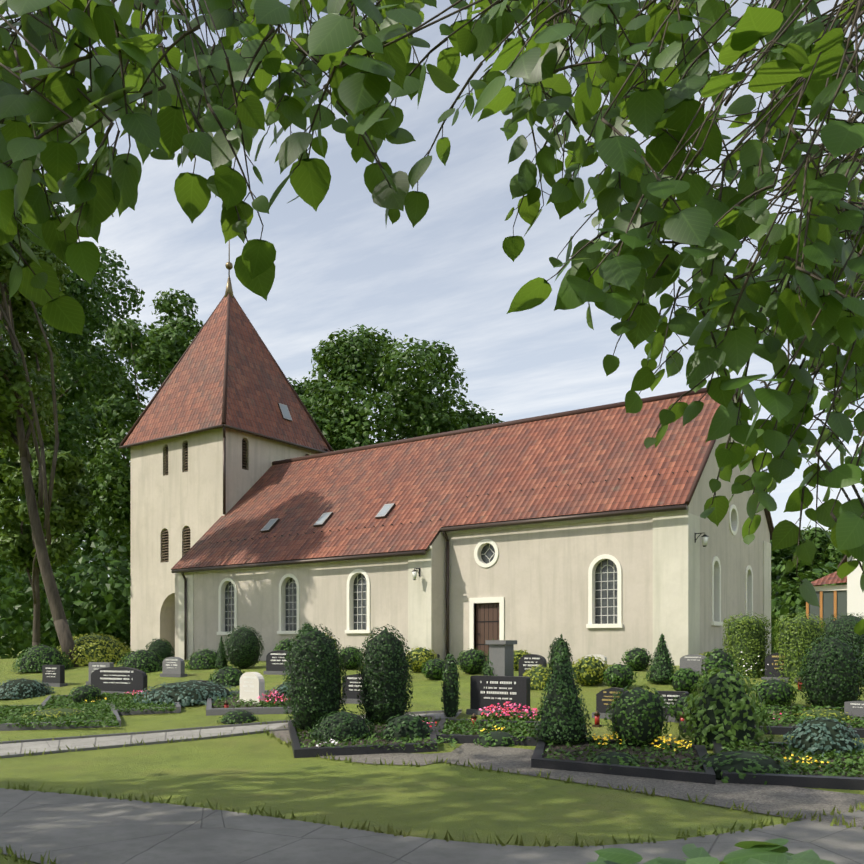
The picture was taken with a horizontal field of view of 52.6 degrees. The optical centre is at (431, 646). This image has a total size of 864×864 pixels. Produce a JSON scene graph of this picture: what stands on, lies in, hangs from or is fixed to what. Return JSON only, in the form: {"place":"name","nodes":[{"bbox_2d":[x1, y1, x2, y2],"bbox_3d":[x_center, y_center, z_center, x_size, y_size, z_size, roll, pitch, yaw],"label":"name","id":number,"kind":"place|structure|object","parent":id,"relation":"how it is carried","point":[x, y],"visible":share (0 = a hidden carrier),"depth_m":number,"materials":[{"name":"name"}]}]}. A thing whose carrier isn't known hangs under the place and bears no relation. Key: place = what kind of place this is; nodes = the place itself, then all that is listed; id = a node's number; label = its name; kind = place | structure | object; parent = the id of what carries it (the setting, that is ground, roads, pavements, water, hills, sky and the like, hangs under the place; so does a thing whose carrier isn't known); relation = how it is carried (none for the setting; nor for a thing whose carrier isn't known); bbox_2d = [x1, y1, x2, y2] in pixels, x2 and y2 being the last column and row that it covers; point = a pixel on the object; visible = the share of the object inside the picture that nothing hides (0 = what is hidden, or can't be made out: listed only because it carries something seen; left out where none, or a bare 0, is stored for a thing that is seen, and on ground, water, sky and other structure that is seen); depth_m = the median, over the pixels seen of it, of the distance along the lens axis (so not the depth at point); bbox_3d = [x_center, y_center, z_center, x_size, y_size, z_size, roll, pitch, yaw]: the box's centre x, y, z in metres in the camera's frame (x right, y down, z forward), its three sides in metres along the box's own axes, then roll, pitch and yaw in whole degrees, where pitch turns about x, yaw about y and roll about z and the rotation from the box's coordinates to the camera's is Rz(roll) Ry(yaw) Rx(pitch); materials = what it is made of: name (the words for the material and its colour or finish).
{"place":"outdoors","nodes":[
{"label":"outdoors","id":0,"kind":"place"},
{"bbox_2d":[131,427,319,656],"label":"church tower","id":1,"kind":"structure","parent":0,"point":[175,501],"depth_m":42.20,"materials":[{"name":"paint"}]},
{"bbox_2d":[0,709,461,757],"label":"path","id":2,"kind":"structure","parent":0,"point":[102,741],"depth_m":15.89,"materials":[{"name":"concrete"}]},
{"bbox_2d":[175,532,445,662],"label":"church wall","id":3,"kind":"structure","parent":0,"point":[323,594],"depth_m":33.12,"materials":[{"name":"paint"}]},
{"bbox_2d":[124,296,772,569],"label":"roof","id":4,"kind":"structure","parent":3,"relation":"on","point":[434,480],"depth_m":34.22,"materials":[{"name":"tile"}]},
{"bbox_2d":[119,240,773,661],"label":"church roof fittings","id":5,"kind":"object","parent":4,"relation":"attached to","point":[325,518],"visible":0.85,"depth_m":35.15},
{"bbox_2d":[161,439,752,660],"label":"window frames","id":6,"kind":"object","parent":3,"relation":"in","point":[604,590],"depth_m":30.27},
{"bbox_2d":[0,649,863,863],"bbox_3d":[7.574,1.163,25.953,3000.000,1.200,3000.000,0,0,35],"label":"ground","id":7,"kind":"structure","parent":0,"point":[253,771],"depth_m":11.10,"materials":[{"name":"green plant"}]},
{"bbox_2d":[0,678,55,699],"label":"juniper shrub","id":8,"kind":"object","parent":7,"relation":"on","point":[19,688],"visible":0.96,"depth_m":23.67,"materials":[{"name":"green plant"}]},
{"bbox_2d":[0,202,79,666],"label":"tree trunk","id":9,"kind":"object","parent":7,"relation":"on","point":[20,396],"visible":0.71,"depth_m":32.01,"materials":[{"name":"brown plant"}]},
{"bbox_2d":[11,643,73,672],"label":"box shrub","id":10,"kind":"object","parent":7,"relation":"on","point":[34,659],"visible":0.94,"depth_m":30.57,"materials":[{"name":"green plant"}]},
{"bbox_2d":[0,845,87,863],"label":"grass fringe","id":11,"kind":"object","parent":7,"relation":"on","point":[9,850],"depth_m":7.15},
{"bbox_2d":[0,426,95,647],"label":"tree foliage","id":12,"kind":"object","parent":7,"relation":"on","point":[72,507],"visible":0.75,"depth_m":44.73,"materials":[{"name":"green plant"}]},
{"bbox_2d":[20,708,83,719],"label":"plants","id":13,"kind":"object","parent":7,"relation":"on","point":[48,712],"visible":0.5,"depth_m":19.04,"materials":[{"name":"green plant"}]},
{"bbox_2d":[42,665,66,686],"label":"headstone","id":14,"kind":"object","parent":7,"relation":"on","point":[53,675],"visible":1,"depth_m":25.94,"materials":[{"name":"black stone"}]},
{"bbox_2d":[0,702,120,730],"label":"grave","id":15,"kind":"object","parent":7,"relation":"on","point":[11,719],"visible":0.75,"depth_m":18.23,"materials":[{"name":"plant"}]},
{"bbox_2d":[0,201,124,501],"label":"foliage","id":16,"kind":"object","parent":7,"relation":"on","point":[73,379],"visible":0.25,"depth_m":59.47,"materials":[{"name":"green plant"}]},
{"bbox_2d":[0,498,129,658],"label":"treeline","id":17,"kind":"object","parent":7,"relation":"on","point":[78,535],"visible":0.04,"depth_m":96.71,"materials":[{"name":"green plant"}]},
{"bbox_2d":[0,530,130,658],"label":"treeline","id":18,"kind":"object","parent":7,"relation":"on","point":[105,594],"visible":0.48,"depth_m":52.98,"materials":[{"name":"green plant"}]},
{"bbox_2d":[68,684,104,702],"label":"box shrub","id":19,"kind":"object","parent":7,"relation":"on","point":[82,693],"visible":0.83,"depth_m":21.10,"materials":[{"name":"green plant"}]},
{"bbox_2d":[57,633,132,665],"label":"gold shrub","id":20,"kind":"object","parent":7,"relation":"on","point":[93,648],"visible":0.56,"depth_m":32.38,"materials":[{"name":"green plant"}]},
{"bbox_2d":[86,662,113,684],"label":"headstone","id":21,"kind":"object","parent":7,"relation":"on","point":[93,666],"visible":0.38,"depth_m":25.53,"materials":[{"name":"grey stone"}]},
{"bbox_2d":[35,692,180,715],"bbox_3d":[-7.786,1.391,20.814,5.127,0.610,3.008,0,0,12],"label":"grave","id":22,"kind":"object","parent":7,"relation":"on","point":[124,703],"visible":0.54,"depth_m":20.11,"materials":[{"name":"plant"}]},
{"bbox_2d":[31,246,198,578],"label":"tree foliage","id":23,"kind":"object","parent":7,"relation":"on","point":[134,297],"visible":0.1,"depth_m":100.08,"materials":[{"name":"green plant"}]},
{"bbox_2d":[91,667,146,692],"bbox_3d":[-8.252,0.954,23.041,2.014,0.844,0.250,0,0,27],"label":"headstone","id":24,"kind":"object","parent":7,"relation":"on","point":[117,679],"visible":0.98,"depth_m":22.92,"materials":[{"name":"black stone"}]},
{"bbox_2d":[68,288,202,563],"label":"tree foliage","id":25,"kind":"object","parent":7,"relation":"on","point":[106,478],"visible":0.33,"depth_m":75.99,"materials":[{"name":"green plant"}]},
{"bbox_2d":[115,649,163,672],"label":"box shrub","id":26,"kind":"object","parent":7,"relation":"on","point":[146,661],"visible":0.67,"depth_m":28.10,"materials":[{"name":"green plant"}]},
{"bbox_2d":[145,637,174,663],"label":"yew shrub","id":27,"kind":"object","parent":7,"relation":"on","point":[162,649],"visible":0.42,"depth_m":29.06,"materials":[{"name":"green plant"}]},
{"bbox_2d":[160,657,186,676],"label":"headstone","id":28,"kind":"object","parent":7,"relation":"on","point":[173,666],"visible":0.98,"depth_m":26.25,"materials":[{"name":"grey stone"}]},
{"bbox_2d":[132,680,239,706],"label":"juniper shrub","id":29,"kind":"object","parent":7,"relation":"on","point":[187,693],"visible":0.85,"depth_m":20.21,"materials":[{"name":"green plant"}]},
{"bbox_2d":[185,648,227,669],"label":"box shrub","id":30,"kind":"object","parent":7,"relation":"on","point":[204,659],"visible":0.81,"depth_m":28.09,"materials":[{"name":"green plant"}]},
{"bbox_2d":[213,636,228,669],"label":"spruce shrub","id":31,"kind":"object","parent":7,"relation":"on","point":[221,661],"visible":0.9,"depth_m":27.70,"materials":[{"name":"green plant"}]},
{"bbox_2d":[208,666,244,687],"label":"box shrub","id":32,"kind":"object","parent":7,"relation":"on","point":[229,676],"visible":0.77,"depth_m":23.14,"materials":[{"name":"green plant"}]},
{"bbox_2d":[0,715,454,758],"bbox_3d":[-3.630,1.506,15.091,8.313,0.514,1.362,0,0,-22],"label":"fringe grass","id":33,"kind":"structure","parent":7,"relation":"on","point":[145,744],"depth_m":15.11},
{"bbox_2d":[217,710,260,723],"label":"box shrub","id":34,"kind":"object","parent":7,"relation":"on","point":[238,717],"visible":0.92,"depth_m":17.27,"materials":[{"name":"green plant"}]},
{"bbox_2d":[222,625,264,668],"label":"yew shrub","id":35,"kind":"object","parent":7,"relation":"on","point":[242,645],"visible":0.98,"depth_m":27.35,"materials":[{"name":"green plant"}]},
{"bbox_2d":[206,690,291,715],"bbox_3d":[-3.948,1.260,19.681,2.168,0.564,4.000,0,0,-13],"label":"grave","id":36,"kind":"object","parent":7,"relation":"on","point":[216,707],"visible":0.44,"depth_m":18.70,"materials":[{"name":"plant"}]},
{"bbox_2d":[237,672,264,703],"bbox_3d":[-4.033,0.994,19.600,0.250,0.856,0.894,0,0,-45],"label":"headstone","id":37,"kind":"object","parent":7,"relation":"on","point":[252,685],"visible":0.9,"depth_m":19.47,"materials":[{"name":"stone"}]},
{"bbox_2d":[256,689,286,706],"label":"flower","id":38,"kind":"object","parent":7,"relation":"on","point":[268,703],"visible":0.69,"depth_m":18.79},
{"bbox_2d":[263,650,290,674],"bbox_3d":[-4.370,0.503,25.195,1.114,0.800,0.250,0,0,35],"label":"headstone","id":39,"kind":"object","parent":7,"relation":"on","point":[275,661],"visible":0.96,"depth_m":25.17,"materials":[{"name":"black stone"}]},
{"bbox_2d":[267,682,289,698],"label":"juniper shrub","id":40,"kind":"object","parent":7,"relation":"on","point":[280,690],"visible":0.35,"depth_m":19.86,"materials":[{"name":"green plant"}]},
{"bbox_2d":[287,377,318,396],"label":"foliage","id":41,"kind":"object","parent":7,"relation":"on","point":[300,390],"depth_m":88.30,"materials":[{"name":"green plant"}]},
{"bbox_2d":[283,623,346,730],"bbox_3d":[-2.114,0.584,15.789,1.162,2.010,1.173,0,0,35],"label":"yew shrub","id":42,"kind":"object","parent":7,"relation":"on","point":[315,677],"visible":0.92,"depth_m":15.44,"materials":[{"name":"green plant"}]},
{"bbox_2d":[308,710,377,742],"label":"yew shrub","id":43,"kind":"object","parent":7,"relation":"on","point":[340,725],"visible":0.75,"depth_m":14.35,"materials":[{"name":"green plant"}]},
{"bbox_2d":[338,645,363,669],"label":"box shrub","id":44,"kind":"object","parent":7,"relation":"on","point":[350,653],"visible":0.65,"depth_m":25.28,"materials":[{"name":"green plant"}]},
{"bbox_2d":[340,674,362,703],"bbox_3d":[-1.597,0.952,18.874,0.833,0.742,0.250,0,0,30],"label":"headstone","id":45,"kind":"object","parent":7,"relation":"on","point":[351,693],"visible":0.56,"depth_m":18.85,"materials":[{"name":"black stone"}]},
{"bbox_2d":[264,729,445,766],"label":"grass tufts","id":46,"kind":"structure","parent":7,"relation":"on","point":[333,759],"depth_m":12.80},
{"bbox_2d":[270,723,456,764],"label":"path gravel","id":47,"kind":"structure","parent":7,"relation":"on","point":[397,758],"depth_m":13.03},
{"bbox_2d":[288,716,459,757],"bbox_3d":[-1.099,1.507,14.720,2.625,0.542,3.816,0,0,-9],"label":"grave","id":48,"kind":"object","parent":7,"relation":"on","point":[303,745],"visible":0.44,"depth_m":13.51,"materials":[{"name":"plant"}]},
{"bbox_2d":[356,624,413,723],"bbox_3d":[-0.866,0.537,16.007,1.054,1.906,1.059,0,0,35],"label":"yew shrub","id":49,"kind":"object","parent":7,"relation":"on","point":[385,678],"visible":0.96,"depth_m":15.69,"materials":[{"name":"green plant"}]},
{"bbox_2d":[299,324,504,450],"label":"tree","id":50,"kind":"object","parent":7,"relation":"on","point":[340,417],"visible":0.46,"depth_m":65.51,"materials":[{"name":"green plant"}]},
{"bbox_2d":[375,712,435,741],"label":"yew shrub","id":51,"kind":"object","parent":7,"relation":"on","point":[410,726],"visible":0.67,"depth_m":14.14,"materials":[{"name":"green plant"}]},
{"bbox_2d":[406,646,436,672],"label":"gold shrub","id":52,"kind":"object","parent":7,"relation":"on","point":[420,656],"visible":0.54,"depth_m":23.40,"materials":[{"name":"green plant"}]},
{"bbox_2d":[0,0,863,635],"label":"tree branches","id":53,"kind":"object","parent":7,"relation":"on","point":[810,260],"visible":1,"depth_m":2.41,"materials":[{"name":"green plant"}]},
{"bbox_2d":[421,658,444,679],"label":"box shrub","id":54,"kind":"object","parent":7,"relation":"on","point":[432,670],"visible":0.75,"depth_m":21.52,"materials":[{"name":"green plant"}]},
{"bbox_2d":[5,781,863,847],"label":"grass fringe","id":55,"kind":"object","parent":7,"relation":"on","point":[546,843],"depth_m":8.46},
{"bbox_2d":[441,653,460,716],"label":"spruce shrub","id":56,"kind":"object","parent":7,"relation":"on","point":[450,676],"visible":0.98,"depth_m":16.30,"materials":[{"name":"green plant"}]},
{"bbox_2d":[457,648,486,673],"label":"box shrub","id":57,"kind":"object","parent":7,"relation":"on","point":[471,661],"visible":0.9,"depth_m":22.34,"materials":[{"name":"green plant"}]},
{"bbox_2d":[436,718,539,745],"bbox_3d":[0.934,1.430,14.479,2.305,0.404,1.447,0,0,24],"label":"grave","id":58,"kind":"object","parent":7,"relation":"on","point":[463,731],"visible":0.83,"depth_m":14.34,"materials":[{"name":"plant"}]},
{"bbox_2d":[473,730,518,747],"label":"box shrub","id":59,"kind":"object","parent":7,"relation":"on","point":[496,738],"visible":0.77,"depth_m":13.57,"materials":[{"name":"green plant"}]},
{"bbox_2d":[466,675,534,716],"bbox_3d":[1.263,0.965,16.286,1.327,0.834,0.250,0,0,35],"label":"headstone","id":60,"kind":"object","parent":7,"relation":"on","point":[485,691],"visible":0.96,"depth_m":16.22,"materials":[{"name":"black stone"}]},
{"bbox_2d":[485,640,516,675],"bbox_3d":[1.662,0.371,20.930,0.554,1.046,0.554,0,0,35],"label":"grave stele","id":61,"kind":"object","parent":7,"relation":"on","point":[501,655],"visible":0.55,"depth_m":20.76,"materials":[{"name":"grey stone"}]},
{"bbox_2d":[479,701,538,720],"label":"flower","id":62,"kind":"object","parent":7,"relation":"on","point":[507,715],"visible":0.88,"depth_m":15.30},
{"bbox_2d":[519,654,546,675],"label":"headstone","id":63,"kind":"object","parent":7,"relation":"on","point":[527,661],"visible":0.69,"depth_m":20.36,"materials":[{"name":"black stone"}]},
{"bbox_2d":[523,664,551,689],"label":"gold shrub","id":64,"kind":"object","parent":7,"relation":"on","point":[538,675],"visible":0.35,"depth_m":18.93,"materials":[{"name":"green plant"}]},
{"bbox_2d":[547,637,572,667],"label":"yew shrub","id":65,"kind":"object","parent":7,"relation":"on","point":[551,656],"visible":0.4,"depth_m":21.61,"materials":[{"name":"green plant"}]},
{"bbox_2d":[529,634,593,744],"bbox_3d":[1.987,0.689,13.424,0.990,1.779,1.038,0,0,4],"label":"spruce shrub","id":66,"kind":"object","parent":7,"relation":"on","point":[562,717],"visible":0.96,"depth_m":13.18,"materials":[{"name":"green plant"}]},
{"bbox_2d":[572,655,607,685],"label":"gold shrub","id":67,"kind":"object","parent":7,"relation":"on","point":[588,670],"visible":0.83,"depth_m":18.87,"materials":[{"name":"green plant"}]},
{"bbox_2d":[591,731,625,748],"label":"flower","id":68,"kind":"object","parent":7,"relation":"on","point":[607,741],"visible":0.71,"depth_m":12.89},
{"bbox_2d":[592,687,627,718],"bbox_3d":[3.199,1.045,15.392,0.734,0.652,0.250,0,0,40],"label":"headstone","id":69,"kind":"object","parent":7,"relation":"on","point":[604,697],"visible":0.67,"depth_m":15.40,"materials":[{"name":"black stone"}]},
{"bbox_2d":[584,750,640,768],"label":"box shrub","id":70,"kind":"object","parent":7,"relation":"on","point":[616,758],"visible":0.5,"depth_m":11.59,"materials":[{"name":"green plant"}]},
{"bbox_2d":[603,662,636,687],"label":"box shrub","id":71,"kind":"object","parent":7,"relation":"on","point":[618,675],"visible":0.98,"depth_m":18.26,"materials":[{"name":"green plant"}]},
{"bbox_2d":[531,735,715,783],"bbox_3d":[2.588,1.558,12.224,3.024,0.437,1.816,0,0,29],"label":"grave","id":72,"kind":"object","parent":7,"relation":"on","point":[678,766],"visible":0.79,"depth_m":11.83,"materials":[{"name":"plant"}]},
{"bbox_2d":[621,647,652,670],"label":"box shrub","id":73,"kind":"object","parent":7,"relation":"on","point":[637,659],"visible":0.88,"depth_m":21.49,"materials":[{"name":"green plant"}]},
{"bbox_2d":[604,685,671,746],"bbox_3d":[3.076,1.059,13.034,0.983,0.989,0.976,0,0,35],"label":"box shrub","id":74,"kind":"object","parent":7,"relation":"on","point":[637,716],"visible":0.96,"depth_m":12.76,"materials":[{"name":"green plant"}]},
{"bbox_2d":[434,756,863,828],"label":"grass tufts","id":75,"kind":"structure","parent":7,"relation":"on","point":[835,822],"depth_m":9.98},
{"bbox_2d":[438,743,863,827],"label":"path gravel","id":76,"kind":"structure","parent":7,"relation":"on","point":[792,800],"depth_m":10.40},
{"bbox_2d":[643,633,675,684],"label":"spruce shrub","id":77,"kind":"object","parent":7,"relation":"on","point":[662,667],"visible":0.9,"depth_m":18.77,"materials":[{"name":"green plant"}]},
{"bbox_2d":[651,734,691,753],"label":"flower","id":78,"kind":"object","parent":7,"relation":"on","point":[679,747],"visible":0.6,"depth_m":12.46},
{"bbox_2d":[658,691,688,722],"bbox_3d":[4.113,1.071,15.005,0.665,0.616,0.250,0,0,35],"label":"headstone","id":79,"kind":"object","parent":7,"relation":"on","point":[669,696],"visible":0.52,"depth_m":14.93,"materials":[{"name":"black stone"}]},
{"bbox_2d":[669,694,696,722],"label":"box shrub","id":80,"kind":"object","parent":7,"relation":"on","point":[678,707],"visible":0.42,"depth_m":14.59,"materials":[{"name":"green plant"}]},
{"bbox_2d":[669,668,701,693],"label":"box shrub","id":81,"kind":"object","parent":7,"relation":"on","point":[685,679],"visible":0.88,"depth_m":17.41,"materials":[{"name":"green plant"}]},
{"bbox_2d":[676,654,706,675],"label":"headstone","id":82,"kind":"object","parent":7,"relation":"on","point":[693,661],"visible":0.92,"depth_m":20.33,"materials":[{"name":"grey stone"}]},
{"bbox_2d":[586,838,834,863],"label":"leaves","id":83,"kind":"object","parent":7,"relation":"on","point":[771,851],"visible":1,"depth_m":1.68,"materials":[{"name":"green plant"}]},
{"bbox_2d":[698,647,739,684],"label":"box shrub","id":84,"kind":"object","parent":7,"relation":"on","point":[720,659],"visible":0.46,"depth_m":18.10,"materials":[{"name":"green plant"}]},
{"bbox_2d":[677,667,773,749],"bbox_3d":[4.384,0.930,13.150,1.420,1.245,1.382,0,0,35],"label":"rose shrub","id":85,"kind":"object","parent":7,"relation":"on","point":[724,709],"visible":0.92,"depth_m":12.81,"materials":[{"name":"green plant"}]},
{"bbox_2d":[692,749,792,784],"bbox_3d":[4.019,1.521,11.305,1.399,0.398,1.425,0,0,35],"label":"box shrub","id":86,"kind":"object","parent":7,"relation":"on","point":[741,761],"visible":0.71,"depth_m":10.98,"materials":[{"name":"green plant"}]},
{"bbox_2d":[722,611,770,678],"bbox_3d":[7.194,-0.045,20.006,1.069,1.537,1.066,0,0,35],"label":"thuja shrub","id":87,"kind":"object","parent":7,"relation":"on","point":[749,632],"visible":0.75,"depth_m":19.64,"materials":[{"name":"green plant"}]},
{"bbox_2d":[679,703,863,737],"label":"grave","id":88,"kind":"object","parent":7,"relation":"on","point":[786,722],"visible":0.33,"depth_m":14.30,"materials":[{"name":"plant"}]},
{"bbox_2d":[751,677,798,705],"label":"box shrub","id":89,"kind":"object","parent":7,"relation":"on","point":[772,692],"visible":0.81,"depth_m":15.68,"materials":[{"name":"green plant"}]},
{"bbox_2d":[761,652,803,682],"bbox_3d":[7.680,0.489,19.004,0.250,0.754,0.984,0,0,-43],"label":"headstone","id":90,"kind":"object","parent":7,"relation":"on","point":[771,660],"visible":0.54,"depth_m":19.11,"materials":[{"name":"black stone"}]},
{"bbox_2d":[712,740,863,789],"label":"grave","id":91,"kind":"object","parent":7,"relation":"on","point":[845,772],"visible":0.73,"depth_m":11.01,"materials":[{"name":"plant"}]},
{"bbox_2d":[773,611,825,683],"bbox_3d":[8.006,0.020,19.049,1.077,1.592,1.078,0,0,35],"label":"thuja shrub","id":92,"kind":"object","parent":7,"relation":"on","point":[797,634],"visible":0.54,"depth_m":18.73,"materials":[{"name":"green plant"}]},
{"bbox_2d":[770,525,844,634],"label":"tree","id":93,"kind":"object","parent":7,"relation":"on","point":[819,540],"visible":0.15,"depth_m":78.39,"materials":[{"name":"green plant"}]},
{"bbox_2d":[771,555,846,653],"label":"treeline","id":94,"kind":"object","parent":7,"relation":"on","point":[789,589],"visible":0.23,"depth_m":71.40,"materials":[{"name":"green plant"}]},
{"bbox_2d":[782,716,863,757],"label":"juniper shrub","id":95,"kind":"object","parent":7,"relation":"on","point":[820,734],"visible":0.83,"depth_m":12.09,"materials":[{"name":"green plant"}]},
{"bbox_2d":[793,708,853,721],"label":"gold shrub","id":96,"kind":"object","parent":7,"relation":"on","point":[829,713],"visible":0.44,"depth_m":14.48,"materials":[{"name":"green plant"}]},
{"bbox_2d":[797,633,863,706],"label":"yew shrub","id":97,"kind":"object","parent":7,"relation":"on","point":[831,675],"visible":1,"depth_m":15.59,"materials":[{"name":"green plant"}]},
{"bbox_2d":[820,612,863,657],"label":"yew shrub","id":98,"kind":"object","parent":7,"relation":"on","point":[844,625],"visible":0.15,"depth_m":20.34,"materials":[{"name":"green plant"}]},
{"bbox_2d":[844,701,863,721],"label":"headstone","id":99,"kind":"object","parent":7,"relation":"on","point":[853,708],"visible":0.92,"depth_m":14.45,"materials":[{"name":"stone"}]},
{"bbox_2d":[847,555,863,618],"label":"house wall","id":100,"kind":"structure","parent":7,"relation":"on","point":[855,599],"depth_m":39.22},
{"bbox_2d":[806,585,846,623],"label":"conservatory","id":101,"kind":"object","parent":100,"relation":"attached to","point":[832,599],"visible":0.1,"depth_m":40.40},
{"bbox_2d":[811,555,846,585],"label":"house roof","id":102,"kind":"structure","parent":100,"relation":"on","point":[832,578],"depth_m":40.56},
{"bbox_2d":[0,788,863,863],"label":"path","id":103,"kind":"structure","parent":0,"point":[63,828],"depth_m":7.86,"materials":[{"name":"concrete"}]},
{"bbox_2d":[0,0,863,592],"label":"sky","id":104,"kind":"structure","parent":0,"point":[449,278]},
{"bbox_2d":[447,396,769,664],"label":"church wall","id":105,"kind":"structure","parent":0,"point":[536,577],"depth_m":28.58,"materials":[{"name":"paint"}]},
{"bbox_2d":[179,505,770,665],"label":"church trim","id":106,"kind":"structure","parent":105,"relation":"attached to","point":[676,585],"depth_m":26.49,"materials":[{"name":"paint"}]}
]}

